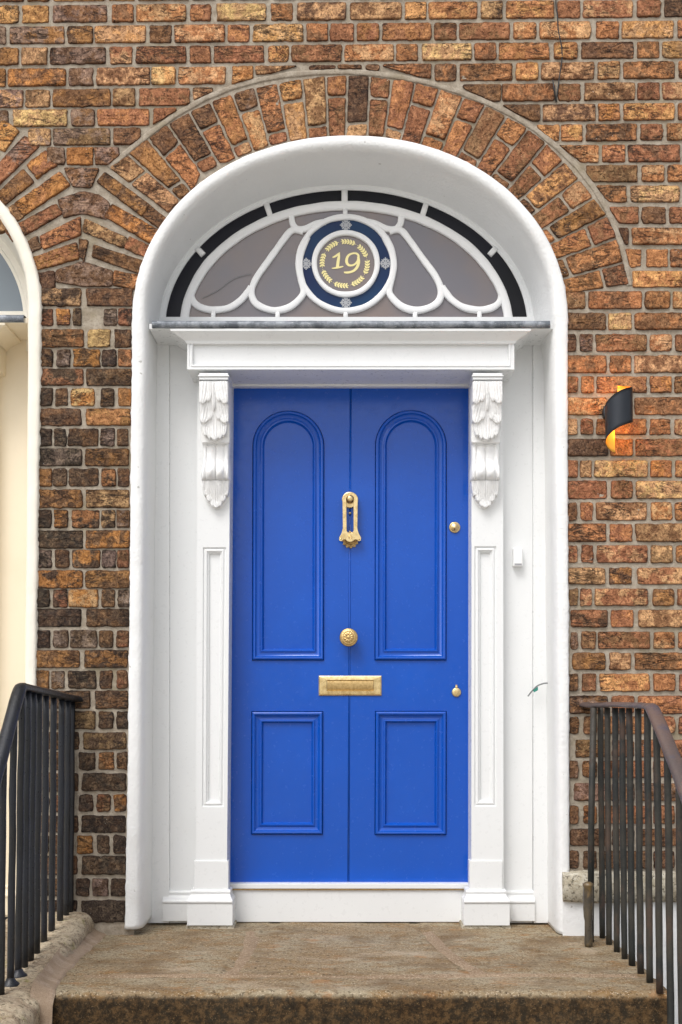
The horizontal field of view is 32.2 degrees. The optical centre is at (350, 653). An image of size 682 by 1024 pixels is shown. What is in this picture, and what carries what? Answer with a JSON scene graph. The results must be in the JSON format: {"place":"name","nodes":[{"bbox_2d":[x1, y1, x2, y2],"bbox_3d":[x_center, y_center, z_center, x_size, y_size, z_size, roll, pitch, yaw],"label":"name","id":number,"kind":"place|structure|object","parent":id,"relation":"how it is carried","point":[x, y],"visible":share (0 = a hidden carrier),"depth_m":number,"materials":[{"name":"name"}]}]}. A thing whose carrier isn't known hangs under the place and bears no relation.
{"place":"outdoors","nodes":[
{"label":"outdoors","id":0,"kind":"place"},
{"label":"pavement","id":1,"kind":"structure","parent":0,"visible":0},
{"bbox_2d":[30,922,666,1023],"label":"stone steps","id":2,"kind":"structure","parent":1,"relation":"on","point":[346,973],"depth_m":3.51,"materials":[{"name":"stone"}]},
{"bbox_2d":[579,702,681,1023],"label":"railing","id":3,"kind":"object","parent":2,"relation":"on","point":[663,738],"visible":1,"depth_m":3.59,"materials":[{"name":"metal"}]},
{"label":"basement area floor","id":4,"kind":"structure","parent":0,"visible":0},
{"bbox_2d":[52,0,681,1023],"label":"brick house","id":5,"kind":"structure","parent":4,"relation":"on","point":[380,310],"depth_m":4.30,"materials":[{"name":"brick"}]},
{"bbox_2d":[230,388,467,881],"bbox_3d":[-0.002,-0.091,4.463,0.907,1.900,0.103,0,-2,0],"label":"front door","id":6,"kind":"structure","parent":5,"relation":"in","point":[349,692],"depth_m":4.47,"materials":[{"name":"blue paint"}]},
{"bbox_2d":[512,548,522,566],"bbox_3d":[0.622,-0.358,4.404,0.036,0.069,0.032,0,-2,0],"label":"doorbell","id":7,"kind":"object","parent":5,"relation":"attached to","point":[517,557],"depth_m":4.39,"materials":[{"name":"white plastic"}]},
{"bbox_2d":[528,682,547,696],"bbox_3d":[0.688,0.131,4.348,0.075,0.053,0.006,0,-2,0],"label":"loose cable","id":8,"kind":"object","parent":5,"relation":"attached to","point":[534,689],"visible":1,"depth_m":4.35,"materials":[{"name":"plastic"}]},
{"bbox_2d":[552,80,556,102],"bbox_3d":[0.739,-2.035,4.277,0.022,0.080,0.008,2,-3,-38],"label":"iron spike","id":9,"kind":"object","parent":5,"relation":"attached to","point":[554,92],"visible":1,"depth_m":4.27,"materials":[{"name":"black metal"}]},
{"bbox_2d":[555,0,562,98],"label":"wall cable","id":10,"kind":"object","parent":5,"relation":"attached to","point":[561,48],"depth_m":4.28,"materials":[{"name":"black rubber"}]},
{"bbox_2d":[602,386,632,452],"bbox_3d":[0.943,-0.835,4.172,0.095,0.241,0.130,0,-2,0],"label":"wall lamp","id":11,"kind":"object","parent":5,"relation":"attached to","point":[617,410],"visible":1,"depth_m":4.12,"materials":[{"name":"black metal"}]},
{"label":"ground","id":12,"kind":"structure","parent":0,"visible":0},
{"bbox_2d":[0,911,94,1023],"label":"kerb stone","id":13,"kind":"object","parent":12,"relation":"on","point":[66,936],"visible":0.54,"depth_m":3.63,"materials":[{"name":"stone"}]},
{"bbox_2d":[0,683,82,994],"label":"railing","id":14,"kind":"object","parent":13,"relation":"on","point":[24,730],"visible":0.98,"depth_m":3.65,"materials":[{"name":"black metal"}]},
{"bbox_2d":[0,0,105,916],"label":"neighbouring house","id":15,"kind":"structure","parent":12,"relation":"on","point":[41,376],"depth_m":4.26,"materials":[{"name":"brick"}]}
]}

